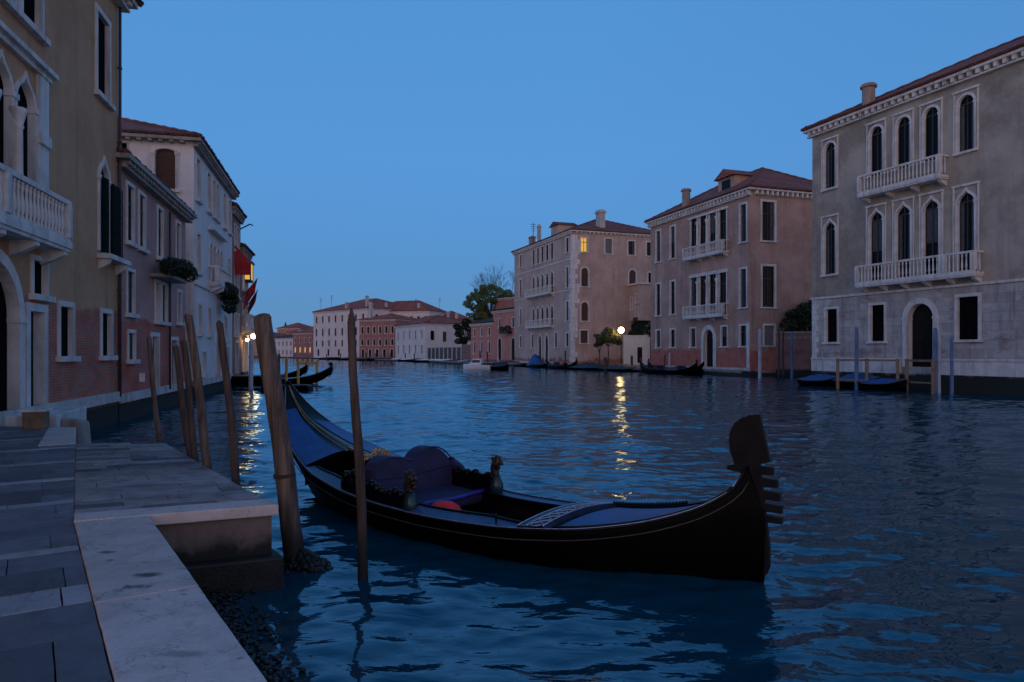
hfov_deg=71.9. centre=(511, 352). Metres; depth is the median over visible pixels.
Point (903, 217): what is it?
window
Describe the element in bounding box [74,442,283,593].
stone jetty
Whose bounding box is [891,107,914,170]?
window
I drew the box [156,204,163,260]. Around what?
window
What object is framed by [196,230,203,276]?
window
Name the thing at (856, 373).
mooring pole
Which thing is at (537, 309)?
window
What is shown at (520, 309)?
window
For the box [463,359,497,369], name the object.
motorboat
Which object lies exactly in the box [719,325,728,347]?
window
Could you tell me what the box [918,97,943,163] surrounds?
window
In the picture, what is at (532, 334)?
window
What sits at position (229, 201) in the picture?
window
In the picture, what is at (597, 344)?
tree
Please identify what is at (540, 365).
boat
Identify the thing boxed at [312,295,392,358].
palace
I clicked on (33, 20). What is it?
window
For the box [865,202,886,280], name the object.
window
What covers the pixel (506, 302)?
brick tower house
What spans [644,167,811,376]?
pink palace
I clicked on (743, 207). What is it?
window
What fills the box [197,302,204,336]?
window
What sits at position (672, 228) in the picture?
window
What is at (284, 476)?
mooring pole
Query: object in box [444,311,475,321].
orange roof house
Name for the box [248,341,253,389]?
mooring pole
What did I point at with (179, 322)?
window
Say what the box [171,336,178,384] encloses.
door
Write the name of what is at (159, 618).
quay kerb
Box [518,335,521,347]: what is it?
window
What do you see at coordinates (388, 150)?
sky
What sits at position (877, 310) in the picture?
window
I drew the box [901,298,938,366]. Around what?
door
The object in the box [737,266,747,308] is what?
window
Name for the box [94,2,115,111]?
window
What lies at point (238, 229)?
window
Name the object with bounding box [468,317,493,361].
pink house
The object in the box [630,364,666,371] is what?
covered boat
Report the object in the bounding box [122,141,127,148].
window
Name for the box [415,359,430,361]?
boat
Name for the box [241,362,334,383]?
gondola
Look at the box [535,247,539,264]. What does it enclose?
window
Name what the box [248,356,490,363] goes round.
embankment
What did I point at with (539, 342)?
door
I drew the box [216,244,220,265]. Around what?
window
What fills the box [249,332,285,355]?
distant ochre house
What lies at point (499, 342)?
door
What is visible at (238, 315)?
window
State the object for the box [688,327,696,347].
window
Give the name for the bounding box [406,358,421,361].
boat
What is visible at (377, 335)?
brick red house
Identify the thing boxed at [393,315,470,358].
white house
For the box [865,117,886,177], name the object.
window
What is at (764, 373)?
embankment
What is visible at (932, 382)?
landing rail
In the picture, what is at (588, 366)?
covered boat
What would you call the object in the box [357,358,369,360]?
boat
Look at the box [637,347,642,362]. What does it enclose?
door
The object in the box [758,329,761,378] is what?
mooring pole
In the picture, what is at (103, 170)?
window
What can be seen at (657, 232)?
window
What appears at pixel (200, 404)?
mooring pole
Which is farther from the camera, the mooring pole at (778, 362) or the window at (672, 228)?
the window at (672, 228)
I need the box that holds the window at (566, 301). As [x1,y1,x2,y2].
[564,300,568,321]
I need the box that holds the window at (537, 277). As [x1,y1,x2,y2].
[536,273,539,293]
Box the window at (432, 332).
[430,330,434,340]
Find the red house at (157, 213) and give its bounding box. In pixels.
[115,147,196,420]
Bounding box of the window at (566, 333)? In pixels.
[564,332,568,347]
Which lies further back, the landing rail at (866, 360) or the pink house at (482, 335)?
the pink house at (482, 335)
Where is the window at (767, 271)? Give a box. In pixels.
[760,264,777,308]
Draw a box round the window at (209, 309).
[207,305,213,337]
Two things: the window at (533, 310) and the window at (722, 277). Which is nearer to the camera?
the window at (722, 277)
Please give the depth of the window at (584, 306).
105.83 m
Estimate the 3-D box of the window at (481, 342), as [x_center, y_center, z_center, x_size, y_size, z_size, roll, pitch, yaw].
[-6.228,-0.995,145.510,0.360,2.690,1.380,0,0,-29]
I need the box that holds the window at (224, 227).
[222,190,227,230]
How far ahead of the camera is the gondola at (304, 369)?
58.10 m
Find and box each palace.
[0,0,143,430]
[122,118,239,398]
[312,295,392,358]
[511,209,650,365]
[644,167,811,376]
[800,35,1023,395]
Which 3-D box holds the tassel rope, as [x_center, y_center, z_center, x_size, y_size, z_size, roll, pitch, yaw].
[-2.101,1.728,10.428,0.141,0.594,0.879,0,0,35]
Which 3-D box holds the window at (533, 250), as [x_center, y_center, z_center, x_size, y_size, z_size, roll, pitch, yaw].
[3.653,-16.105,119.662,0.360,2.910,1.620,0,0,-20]
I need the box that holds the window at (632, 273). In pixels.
[627,269,637,285]
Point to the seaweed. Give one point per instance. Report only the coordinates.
(246, 637)
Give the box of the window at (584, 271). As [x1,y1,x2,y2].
[580,266,589,287]
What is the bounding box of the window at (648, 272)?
[647,271,650,282]
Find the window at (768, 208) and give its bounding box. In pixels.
[759,199,777,242]
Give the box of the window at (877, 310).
[866,302,887,343]
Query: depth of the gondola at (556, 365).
104.99 m
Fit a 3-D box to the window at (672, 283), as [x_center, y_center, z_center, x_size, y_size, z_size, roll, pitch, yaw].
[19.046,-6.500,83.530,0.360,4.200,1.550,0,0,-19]
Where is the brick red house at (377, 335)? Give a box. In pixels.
[357,302,416,357]
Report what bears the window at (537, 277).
in the gothic palace at (577, 287)
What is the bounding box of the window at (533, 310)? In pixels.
[531,306,534,325]
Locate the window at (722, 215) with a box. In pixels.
[718,206,726,249]
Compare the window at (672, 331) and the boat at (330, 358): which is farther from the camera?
the boat at (330, 358)
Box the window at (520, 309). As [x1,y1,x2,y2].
[519,308,521,325]
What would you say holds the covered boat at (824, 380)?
on the water
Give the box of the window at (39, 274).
[28,254,55,302]
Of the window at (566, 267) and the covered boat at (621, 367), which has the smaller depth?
the covered boat at (621, 367)
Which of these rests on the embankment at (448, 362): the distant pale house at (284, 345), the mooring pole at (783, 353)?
the distant pale house at (284, 345)
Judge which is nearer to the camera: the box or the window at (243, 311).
the box
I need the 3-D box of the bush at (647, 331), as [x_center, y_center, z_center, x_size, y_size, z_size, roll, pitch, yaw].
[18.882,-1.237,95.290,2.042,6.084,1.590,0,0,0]
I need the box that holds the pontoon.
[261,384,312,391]
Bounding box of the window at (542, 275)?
[540,272,543,292]
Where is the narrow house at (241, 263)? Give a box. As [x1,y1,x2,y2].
[231,201,252,375]
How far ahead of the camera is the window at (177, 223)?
32.87 m
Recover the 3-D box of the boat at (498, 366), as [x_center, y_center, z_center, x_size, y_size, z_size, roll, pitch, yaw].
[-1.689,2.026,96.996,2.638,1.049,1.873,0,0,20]
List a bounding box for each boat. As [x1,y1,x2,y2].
[319,357,339,359]
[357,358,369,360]
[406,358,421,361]
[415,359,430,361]
[490,363,508,369]
[495,361,518,363]
[513,363,526,366]
[526,354,541,366]
[530,362,547,367]
[568,362,607,369]
[597,364,636,371]
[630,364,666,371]
[664,366,703,374]
[797,374,841,386]
[832,372,880,389]
[858,378,906,390]
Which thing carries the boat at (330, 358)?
on the water
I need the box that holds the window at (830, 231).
[820,213,838,276]
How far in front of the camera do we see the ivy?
105.89 m
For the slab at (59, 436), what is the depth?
13.26 m
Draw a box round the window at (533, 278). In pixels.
[531,275,534,293]
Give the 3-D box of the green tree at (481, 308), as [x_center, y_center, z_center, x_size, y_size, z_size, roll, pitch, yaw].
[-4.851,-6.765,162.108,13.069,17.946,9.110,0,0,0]
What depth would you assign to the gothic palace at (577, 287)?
107.91 m
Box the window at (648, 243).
[645,241,650,256]
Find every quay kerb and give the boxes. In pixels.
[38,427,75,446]
[74,516,266,681]
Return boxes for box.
[18,408,52,429]
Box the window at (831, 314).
[822,306,839,343]
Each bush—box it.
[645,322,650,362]
[779,300,811,331]
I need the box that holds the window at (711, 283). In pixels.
[708,270,716,313]
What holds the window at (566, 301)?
in the gothic palace at (577, 287)
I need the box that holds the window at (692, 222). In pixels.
[690,215,697,255]
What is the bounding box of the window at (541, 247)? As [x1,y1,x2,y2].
[540,245,543,263]
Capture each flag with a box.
[243,278,257,309]
[247,290,257,313]
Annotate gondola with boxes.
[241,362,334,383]
[281,361,309,377]
[284,380,782,582]
[545,358,576,368]
[640,359,697,374]
[647,359,703,374]
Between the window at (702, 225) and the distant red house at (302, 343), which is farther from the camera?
the distant red house at (302, 343)
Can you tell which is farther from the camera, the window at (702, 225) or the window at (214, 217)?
the window at (702, 225)
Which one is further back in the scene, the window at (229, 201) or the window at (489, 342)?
the window at (489, 342)
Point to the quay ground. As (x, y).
(60, 588)
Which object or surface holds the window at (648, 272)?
in the gothic palace at (577, 287)
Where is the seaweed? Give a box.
[200,587,313,681]
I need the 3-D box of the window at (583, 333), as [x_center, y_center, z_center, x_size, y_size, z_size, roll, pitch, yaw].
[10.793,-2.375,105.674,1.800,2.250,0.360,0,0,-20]
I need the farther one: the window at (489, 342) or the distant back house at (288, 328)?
the distant back house at (288, 328)
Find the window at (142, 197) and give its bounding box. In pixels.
[137,189,149,254]
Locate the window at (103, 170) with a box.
[97,155,111,252]
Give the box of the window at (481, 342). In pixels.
[480,341,482,353]
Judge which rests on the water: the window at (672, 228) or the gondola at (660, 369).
the gondola at (660, 369)
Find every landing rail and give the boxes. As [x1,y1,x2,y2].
[836,358,899,388]
[905,359,934,393]
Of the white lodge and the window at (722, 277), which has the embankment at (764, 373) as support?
the white lodge
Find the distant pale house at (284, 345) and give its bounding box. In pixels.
[274,334,292,356]
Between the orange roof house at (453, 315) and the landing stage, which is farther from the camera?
the orange roof house at (453, 315)
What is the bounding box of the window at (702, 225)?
[699,212,706,253]
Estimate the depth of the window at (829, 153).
50.64 m
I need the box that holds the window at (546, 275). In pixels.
[545,272,548,288]
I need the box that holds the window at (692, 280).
[690,274,697,314]
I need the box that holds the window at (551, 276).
[549,270,553,291]
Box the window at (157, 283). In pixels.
[154,279,163,324]
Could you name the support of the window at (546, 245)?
in the gothic palace at (577, 287)
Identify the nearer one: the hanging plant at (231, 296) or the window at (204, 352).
the window at (204, 352)
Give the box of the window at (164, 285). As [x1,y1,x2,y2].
[162,282,170,325]
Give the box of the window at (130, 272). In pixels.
[125,267,139,318]
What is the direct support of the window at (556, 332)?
in the gothic palace at (577, 287)
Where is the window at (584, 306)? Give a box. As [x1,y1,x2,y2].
[579,301,589,321]
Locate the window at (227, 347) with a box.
[226,346,231,375]
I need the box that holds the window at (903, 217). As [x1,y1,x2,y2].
[891,195,914,277]
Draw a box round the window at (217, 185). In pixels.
[216,181,220,223]
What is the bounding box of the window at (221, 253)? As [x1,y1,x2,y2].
[220,247,223,267]
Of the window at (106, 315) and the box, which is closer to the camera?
the box
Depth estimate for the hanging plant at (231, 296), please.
42.84 m
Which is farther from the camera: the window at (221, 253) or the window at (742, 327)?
the window at (742, 327)
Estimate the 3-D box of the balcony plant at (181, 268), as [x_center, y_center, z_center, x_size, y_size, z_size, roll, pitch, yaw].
[-13.945,-3.510,29.594,1.155,0.961,3.900,0,0,-13]
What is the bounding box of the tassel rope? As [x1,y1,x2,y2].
[364,448,391,462]
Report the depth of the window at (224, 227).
45.42 m
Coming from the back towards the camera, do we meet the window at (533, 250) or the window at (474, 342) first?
the window at (474, 342)
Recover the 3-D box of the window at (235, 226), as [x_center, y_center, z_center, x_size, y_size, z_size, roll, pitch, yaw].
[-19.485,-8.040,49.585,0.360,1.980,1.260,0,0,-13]
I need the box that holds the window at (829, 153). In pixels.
[820,134,838,191]
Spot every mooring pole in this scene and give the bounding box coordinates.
[147,336,162,441]
[173,344,190,457]
[180,339,198,461]
[184,314,212,469]
[216,320,239,485]
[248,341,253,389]
[253,313,303,563]
[285,358,287,380]
[347,308,367,579]
[604,357,606,371]
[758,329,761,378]
[777,327,779,377]
[782,328,783,377]
[790,332,792,379]
[854,327,858,389]
[933,328,937,393]
[937,331,940,393]
[950,336,953,394]
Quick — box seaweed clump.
[284,547,333,574]
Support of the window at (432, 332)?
in the white house at (418, 336)
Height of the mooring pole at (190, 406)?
3.811 m
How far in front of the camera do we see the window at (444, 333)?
182.72 m
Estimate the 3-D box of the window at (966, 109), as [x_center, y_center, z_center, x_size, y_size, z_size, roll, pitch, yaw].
[26.493,-13.485,41.143,0.360,3.770,1.610,0,0,-22]
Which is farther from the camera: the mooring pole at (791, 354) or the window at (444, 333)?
the window at (444, 333)
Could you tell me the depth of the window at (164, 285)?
30.41 m
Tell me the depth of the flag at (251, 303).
55.52 m
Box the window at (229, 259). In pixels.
[228,256,232,290]
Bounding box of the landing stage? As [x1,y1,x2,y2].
[231,375,284,387]
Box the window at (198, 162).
[195,155,202,205]
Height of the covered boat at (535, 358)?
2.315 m
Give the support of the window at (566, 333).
in the gothic palace at (577, 287)
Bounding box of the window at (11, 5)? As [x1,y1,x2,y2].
[0,0,23,17]
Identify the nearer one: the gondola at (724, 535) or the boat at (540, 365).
the gondola at (724, 535)
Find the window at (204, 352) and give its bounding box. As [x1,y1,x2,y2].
[202,350,208,377]
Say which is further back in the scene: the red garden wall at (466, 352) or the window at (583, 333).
the red garden wall at (466, 352)
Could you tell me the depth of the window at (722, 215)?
74.59 m
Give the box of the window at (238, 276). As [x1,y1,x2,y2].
[237,275,241,299]
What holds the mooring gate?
in the water
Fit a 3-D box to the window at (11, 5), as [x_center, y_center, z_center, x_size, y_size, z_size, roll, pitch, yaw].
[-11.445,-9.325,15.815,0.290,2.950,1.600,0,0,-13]
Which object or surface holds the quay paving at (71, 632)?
on the quay ground
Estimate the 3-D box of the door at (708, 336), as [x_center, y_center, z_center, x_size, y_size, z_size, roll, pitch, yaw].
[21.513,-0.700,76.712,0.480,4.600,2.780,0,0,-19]
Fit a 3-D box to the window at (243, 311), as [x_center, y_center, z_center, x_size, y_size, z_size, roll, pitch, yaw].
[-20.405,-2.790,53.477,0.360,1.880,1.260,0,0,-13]
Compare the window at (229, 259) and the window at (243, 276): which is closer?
the window at (229, 259)
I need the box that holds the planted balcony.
[499,325,511,333]
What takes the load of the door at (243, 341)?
in the flagged house at (247, 324)
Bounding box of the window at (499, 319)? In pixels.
[497,318,500,328]
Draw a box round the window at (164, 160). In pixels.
[150,147,180,192]
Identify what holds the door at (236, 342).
in the narrow house at (241, 263)
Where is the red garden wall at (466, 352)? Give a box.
[462,344,470,359]
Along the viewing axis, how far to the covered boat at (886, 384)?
43.80 m
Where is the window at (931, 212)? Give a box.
[918,189,943,274]
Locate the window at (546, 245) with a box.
[544,243,548,261]
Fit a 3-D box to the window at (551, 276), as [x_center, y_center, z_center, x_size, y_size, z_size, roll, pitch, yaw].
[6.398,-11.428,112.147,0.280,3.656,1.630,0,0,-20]
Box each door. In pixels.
[25,302,48,406]
[150,332,159,386]
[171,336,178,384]
[215,333,220,376]
[235,340,238,373]
[242,340,244,371]
[245,340,247,371]
[361,349,364,356]
[368,349,371,356]
[497,338,501,359]
[510,337,513,359]
[537,333,541,359]
[544,332,548,360]
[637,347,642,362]
[701,325,715,366]
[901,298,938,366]
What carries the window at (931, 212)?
in the grey palace at (917, 211)
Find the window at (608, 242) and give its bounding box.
[604,237,613,254]
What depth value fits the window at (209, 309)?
40.53 m
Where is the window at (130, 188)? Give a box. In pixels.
[125,180,138,248]
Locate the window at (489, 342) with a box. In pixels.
[488,341,490,353]
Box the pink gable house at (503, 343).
[490,307,513,361]
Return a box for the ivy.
[628,317,648,334]
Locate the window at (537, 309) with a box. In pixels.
[536,306,539,325]
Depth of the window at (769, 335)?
70.91 m
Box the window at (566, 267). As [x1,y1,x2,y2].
[564,265,568,288]
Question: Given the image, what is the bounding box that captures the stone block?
[60,418,90,444]
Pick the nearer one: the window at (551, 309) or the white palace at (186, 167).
the white palace at (186, 167)
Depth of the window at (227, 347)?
46.81 m
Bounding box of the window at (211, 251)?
[209,238,213,281]
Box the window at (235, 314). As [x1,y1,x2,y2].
[234,312,238,337]
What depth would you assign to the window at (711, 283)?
76.45 m
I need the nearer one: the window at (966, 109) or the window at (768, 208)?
the window at (966, 109)
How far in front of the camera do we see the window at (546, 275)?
114.29 m
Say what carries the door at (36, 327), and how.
in the palace at (64, 264)
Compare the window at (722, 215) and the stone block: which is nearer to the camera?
the stone block
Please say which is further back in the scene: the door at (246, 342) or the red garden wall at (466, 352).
the red garden wall at (466, 352)
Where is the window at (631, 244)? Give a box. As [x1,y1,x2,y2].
[627,240,636,255]
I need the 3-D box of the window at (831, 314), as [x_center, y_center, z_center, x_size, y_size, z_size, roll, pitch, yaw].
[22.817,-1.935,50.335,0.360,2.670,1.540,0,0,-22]
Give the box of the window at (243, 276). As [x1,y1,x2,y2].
[242,275,245,291]
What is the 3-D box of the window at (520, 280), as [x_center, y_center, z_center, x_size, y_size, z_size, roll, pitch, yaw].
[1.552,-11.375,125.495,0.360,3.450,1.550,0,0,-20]
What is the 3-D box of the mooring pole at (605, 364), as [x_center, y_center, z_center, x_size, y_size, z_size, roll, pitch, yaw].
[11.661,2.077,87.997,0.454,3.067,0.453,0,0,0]
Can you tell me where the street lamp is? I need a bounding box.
[618,326,623,363]
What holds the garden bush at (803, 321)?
on the embankment at (764, 373)
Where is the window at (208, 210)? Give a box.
[206,169,213,215]
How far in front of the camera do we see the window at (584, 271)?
105.84 m
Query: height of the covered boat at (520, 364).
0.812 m
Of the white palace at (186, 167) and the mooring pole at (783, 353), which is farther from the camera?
the mooring pole at (783, 353)
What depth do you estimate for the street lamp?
95.11 m
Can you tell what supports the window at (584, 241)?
in the gothic palace at (577, 287)
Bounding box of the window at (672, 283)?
[668,279,675,315]
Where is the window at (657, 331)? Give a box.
[654,329,661,347]
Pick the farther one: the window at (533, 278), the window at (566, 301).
the window at (533, 278)
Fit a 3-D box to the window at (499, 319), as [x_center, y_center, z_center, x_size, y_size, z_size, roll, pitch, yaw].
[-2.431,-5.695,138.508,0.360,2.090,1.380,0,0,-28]
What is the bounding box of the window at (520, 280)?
[518,278,521,298]
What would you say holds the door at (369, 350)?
in the brick red house at (377, 335)
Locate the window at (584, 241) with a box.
[579,236,588,252]
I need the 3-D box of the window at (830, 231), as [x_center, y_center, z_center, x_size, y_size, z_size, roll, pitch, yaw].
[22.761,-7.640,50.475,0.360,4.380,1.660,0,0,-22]
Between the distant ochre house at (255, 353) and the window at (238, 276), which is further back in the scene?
the distant ochre house at (255, 353)
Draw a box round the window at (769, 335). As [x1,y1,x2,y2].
[762,323,775,346]
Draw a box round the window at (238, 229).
[237,226,239,249]
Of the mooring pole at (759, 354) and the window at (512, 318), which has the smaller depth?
the mooring pole at (759, 354)
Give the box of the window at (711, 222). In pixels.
[708,209,716,251]
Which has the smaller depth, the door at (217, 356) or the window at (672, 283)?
the door at (217, 356)
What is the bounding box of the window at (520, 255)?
[518,254,521,268]
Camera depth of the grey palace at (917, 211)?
43.54 m
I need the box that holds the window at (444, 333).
[442,331,446,341]
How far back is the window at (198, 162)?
37.40 m
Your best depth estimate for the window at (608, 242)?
107.18 m
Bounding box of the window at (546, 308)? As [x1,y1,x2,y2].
[545,305,548,324]
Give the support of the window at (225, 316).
in the white palace at (186, 167)
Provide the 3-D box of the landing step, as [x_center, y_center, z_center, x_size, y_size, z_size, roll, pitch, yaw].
[-11.252,2.515,17.402,1.098,2.170,3.000,0,0,-13]
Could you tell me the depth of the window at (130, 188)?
25.60 m
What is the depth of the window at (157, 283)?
29.40 m
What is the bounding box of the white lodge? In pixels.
[623,335,649,364]
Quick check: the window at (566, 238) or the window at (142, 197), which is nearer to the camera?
the window at (142, 197)
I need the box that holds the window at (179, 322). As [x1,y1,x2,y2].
[176,289,184,325]
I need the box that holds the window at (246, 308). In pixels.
[245,306,247,325]
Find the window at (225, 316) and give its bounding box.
[224,314,229,342]
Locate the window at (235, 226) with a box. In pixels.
[234,223,236,251]
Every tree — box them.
[453,318,471,344]
[462,283,513,320]
[470,264,513,304]
[593,327,622,364]
[593,340,602,363]
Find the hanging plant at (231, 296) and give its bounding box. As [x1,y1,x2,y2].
[219,281,239,313]
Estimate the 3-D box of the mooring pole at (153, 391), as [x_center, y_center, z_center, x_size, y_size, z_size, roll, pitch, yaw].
[-6.502,1.654,12.999,0.451,3.902,0.113,0,0,0]
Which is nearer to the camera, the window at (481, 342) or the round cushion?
the round cushion
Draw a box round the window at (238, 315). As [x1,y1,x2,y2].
[237,313,241,337]
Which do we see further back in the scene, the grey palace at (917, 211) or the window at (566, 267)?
the window at (566, 267)
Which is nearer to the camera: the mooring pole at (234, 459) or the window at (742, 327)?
the mooring pole at (234, 459)
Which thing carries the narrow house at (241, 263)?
in the water
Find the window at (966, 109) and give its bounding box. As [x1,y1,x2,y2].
[952,84,979,156]
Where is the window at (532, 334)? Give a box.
[530,333,533,348]
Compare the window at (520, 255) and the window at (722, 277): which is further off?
the window at (520, 255)
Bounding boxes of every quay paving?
[0,427,112,681]
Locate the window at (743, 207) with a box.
[737,201,747,243]
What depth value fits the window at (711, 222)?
76.43 m
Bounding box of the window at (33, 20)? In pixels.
[17,0,50,46]
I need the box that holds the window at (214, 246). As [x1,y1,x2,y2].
[213,241,216,281]
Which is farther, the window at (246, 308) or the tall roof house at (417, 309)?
the tall roof house at (417, 309)
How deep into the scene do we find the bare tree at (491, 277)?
176.14 m
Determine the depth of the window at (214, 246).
41.92 m
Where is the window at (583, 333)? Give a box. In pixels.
[579,329,589,343]
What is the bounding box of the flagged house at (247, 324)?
[240,243,255,374]
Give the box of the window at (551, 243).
[549,241,553,260]
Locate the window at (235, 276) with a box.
[234,267,238,296]
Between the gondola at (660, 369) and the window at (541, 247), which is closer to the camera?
the gondola at (660, 369)
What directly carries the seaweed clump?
attached to the mooring pole at (284, 476)
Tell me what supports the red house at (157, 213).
in the water
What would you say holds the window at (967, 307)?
in the grey palace at (917, 211)
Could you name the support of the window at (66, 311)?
in the palace at (64, 264)
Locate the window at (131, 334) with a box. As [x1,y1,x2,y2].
[126,329,140,363]
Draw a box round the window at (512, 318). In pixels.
[511,317,513,327]
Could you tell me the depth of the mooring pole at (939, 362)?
41.62 m
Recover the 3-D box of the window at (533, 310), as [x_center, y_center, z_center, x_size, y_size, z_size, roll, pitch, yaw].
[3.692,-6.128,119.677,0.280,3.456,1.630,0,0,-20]
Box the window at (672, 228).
[668,224,675,259]
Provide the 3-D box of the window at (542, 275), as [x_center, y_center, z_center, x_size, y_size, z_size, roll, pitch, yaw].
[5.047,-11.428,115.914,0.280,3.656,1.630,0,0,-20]
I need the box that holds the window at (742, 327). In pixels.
[737,324,746,347]
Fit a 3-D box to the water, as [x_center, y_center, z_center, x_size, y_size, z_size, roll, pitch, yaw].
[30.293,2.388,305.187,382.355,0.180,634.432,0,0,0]
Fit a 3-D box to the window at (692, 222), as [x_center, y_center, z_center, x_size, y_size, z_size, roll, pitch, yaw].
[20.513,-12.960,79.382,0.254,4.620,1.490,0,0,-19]
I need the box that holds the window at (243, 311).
[242,303,244,325]
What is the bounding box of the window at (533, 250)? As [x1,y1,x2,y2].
[531,248,534,266]
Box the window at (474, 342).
[472,341,475,353]
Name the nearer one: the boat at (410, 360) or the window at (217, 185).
the window at (217, 185)
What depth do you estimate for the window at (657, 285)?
86.93 m
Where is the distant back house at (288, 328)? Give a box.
[277,323,311,334]
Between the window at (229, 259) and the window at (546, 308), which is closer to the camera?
the window at (229, 259)
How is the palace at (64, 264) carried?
on the quay ground
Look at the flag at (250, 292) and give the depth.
53.59 m
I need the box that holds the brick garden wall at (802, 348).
[775,331,811,376]
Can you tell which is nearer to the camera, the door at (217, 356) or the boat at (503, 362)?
the door at (217, 356)
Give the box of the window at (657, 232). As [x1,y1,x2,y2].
[654,229,661,263]
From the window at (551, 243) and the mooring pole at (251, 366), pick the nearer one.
the mooring pole at (251, 366)
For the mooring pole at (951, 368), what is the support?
in the water
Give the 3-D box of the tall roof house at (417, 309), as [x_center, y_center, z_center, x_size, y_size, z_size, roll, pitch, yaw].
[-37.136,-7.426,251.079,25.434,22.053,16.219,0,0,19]
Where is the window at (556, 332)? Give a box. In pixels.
[553,331,557,347]
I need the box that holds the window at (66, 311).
[55,300,80,361]
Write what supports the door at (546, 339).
in the gothic palace at (577, 287)
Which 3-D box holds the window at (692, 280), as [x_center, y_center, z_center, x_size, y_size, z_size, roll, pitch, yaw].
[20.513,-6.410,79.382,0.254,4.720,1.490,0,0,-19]
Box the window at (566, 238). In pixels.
[564,236,568,253]
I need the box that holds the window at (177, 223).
[175,219,180,258]
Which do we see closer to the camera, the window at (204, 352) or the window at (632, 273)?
the window at (204, 352)
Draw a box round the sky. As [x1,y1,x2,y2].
[122,0,1023,355]
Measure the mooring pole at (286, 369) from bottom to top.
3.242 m
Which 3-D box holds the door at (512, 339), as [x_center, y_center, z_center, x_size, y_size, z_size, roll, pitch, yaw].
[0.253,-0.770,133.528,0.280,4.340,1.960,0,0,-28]
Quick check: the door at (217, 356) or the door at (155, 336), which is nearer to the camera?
the door at (155, 336)
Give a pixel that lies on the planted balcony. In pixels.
(504, 330)
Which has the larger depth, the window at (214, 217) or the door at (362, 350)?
the door at (362, 350)
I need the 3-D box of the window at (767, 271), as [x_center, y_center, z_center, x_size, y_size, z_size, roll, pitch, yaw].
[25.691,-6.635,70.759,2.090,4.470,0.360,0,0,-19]
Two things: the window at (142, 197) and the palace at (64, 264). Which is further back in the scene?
the window at (142, 197)
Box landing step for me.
[2,406,85,426]
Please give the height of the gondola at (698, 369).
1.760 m
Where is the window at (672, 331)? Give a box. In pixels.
[668,328,675,347]
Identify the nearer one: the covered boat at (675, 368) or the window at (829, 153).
the window at (829, 153)
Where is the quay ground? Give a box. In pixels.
[1,431,112,681]
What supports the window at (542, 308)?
in the gothic palace at (577, 287)
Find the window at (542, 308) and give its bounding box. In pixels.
[540,305,543,324]
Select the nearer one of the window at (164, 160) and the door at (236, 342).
the window at (164, 160)
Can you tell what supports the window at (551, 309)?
in the gothic palace at (577, 287)
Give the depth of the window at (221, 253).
44.25 m
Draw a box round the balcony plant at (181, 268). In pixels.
[158,257,197,282]
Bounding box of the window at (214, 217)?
[212,176,217,220]
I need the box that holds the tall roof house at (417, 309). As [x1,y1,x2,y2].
[384,300,446,318]
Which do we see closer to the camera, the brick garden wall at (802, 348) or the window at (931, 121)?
the window at (931, 121)
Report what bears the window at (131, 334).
in the red house at (157, 213)
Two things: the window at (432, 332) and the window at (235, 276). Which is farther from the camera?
the window at (432, 332)
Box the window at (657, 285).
[654,282,661,316]
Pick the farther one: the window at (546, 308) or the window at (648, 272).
the window at (546, 308)
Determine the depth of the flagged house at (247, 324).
54.11 m
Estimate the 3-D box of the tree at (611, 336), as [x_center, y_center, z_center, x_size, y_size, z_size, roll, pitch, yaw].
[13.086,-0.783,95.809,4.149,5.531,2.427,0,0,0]
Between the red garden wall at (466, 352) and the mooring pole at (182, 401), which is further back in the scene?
the red garden wall at (466, 352)
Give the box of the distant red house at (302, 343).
[292,328,312,356]
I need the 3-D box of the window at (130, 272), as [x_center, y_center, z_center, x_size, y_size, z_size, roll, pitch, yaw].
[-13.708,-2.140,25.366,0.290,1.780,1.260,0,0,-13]
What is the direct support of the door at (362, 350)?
in the brick red house at (377, 335)
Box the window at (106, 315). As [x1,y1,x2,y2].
[99,308,117,359]
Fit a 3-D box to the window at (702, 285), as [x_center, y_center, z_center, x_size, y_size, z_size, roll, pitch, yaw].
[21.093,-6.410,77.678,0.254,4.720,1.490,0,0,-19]
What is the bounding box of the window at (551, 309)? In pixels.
[549,304,553,324]
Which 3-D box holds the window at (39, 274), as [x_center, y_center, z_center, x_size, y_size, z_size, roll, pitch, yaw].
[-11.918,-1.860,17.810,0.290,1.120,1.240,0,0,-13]
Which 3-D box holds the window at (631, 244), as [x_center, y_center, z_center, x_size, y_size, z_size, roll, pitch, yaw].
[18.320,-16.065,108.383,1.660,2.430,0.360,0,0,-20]
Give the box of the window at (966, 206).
[951,181,979,270]
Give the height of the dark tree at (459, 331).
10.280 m
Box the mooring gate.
[296,361,317,383]
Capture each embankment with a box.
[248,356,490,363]
[491,362,775,376]
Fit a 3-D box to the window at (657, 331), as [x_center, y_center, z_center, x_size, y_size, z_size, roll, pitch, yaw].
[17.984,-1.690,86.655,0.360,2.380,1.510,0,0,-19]
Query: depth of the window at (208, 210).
40.33 m
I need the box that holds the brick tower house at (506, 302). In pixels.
[496,296,513,308]
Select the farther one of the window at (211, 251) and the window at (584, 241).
the window at (584, 241)
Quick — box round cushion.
[432,501,461,509]
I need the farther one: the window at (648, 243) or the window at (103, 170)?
the window at (648, 243)
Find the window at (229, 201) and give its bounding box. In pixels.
[228,198,232,236]
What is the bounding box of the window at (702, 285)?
[699,272,706,314]
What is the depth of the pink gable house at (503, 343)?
136.99 m
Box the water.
[90,357,1023,681]
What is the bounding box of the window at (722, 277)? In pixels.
[718,268,726,313]
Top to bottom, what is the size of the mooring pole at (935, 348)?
5.069 m
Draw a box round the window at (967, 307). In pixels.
[953,292,982,341]
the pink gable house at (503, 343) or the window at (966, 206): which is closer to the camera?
the window at (966, 206)

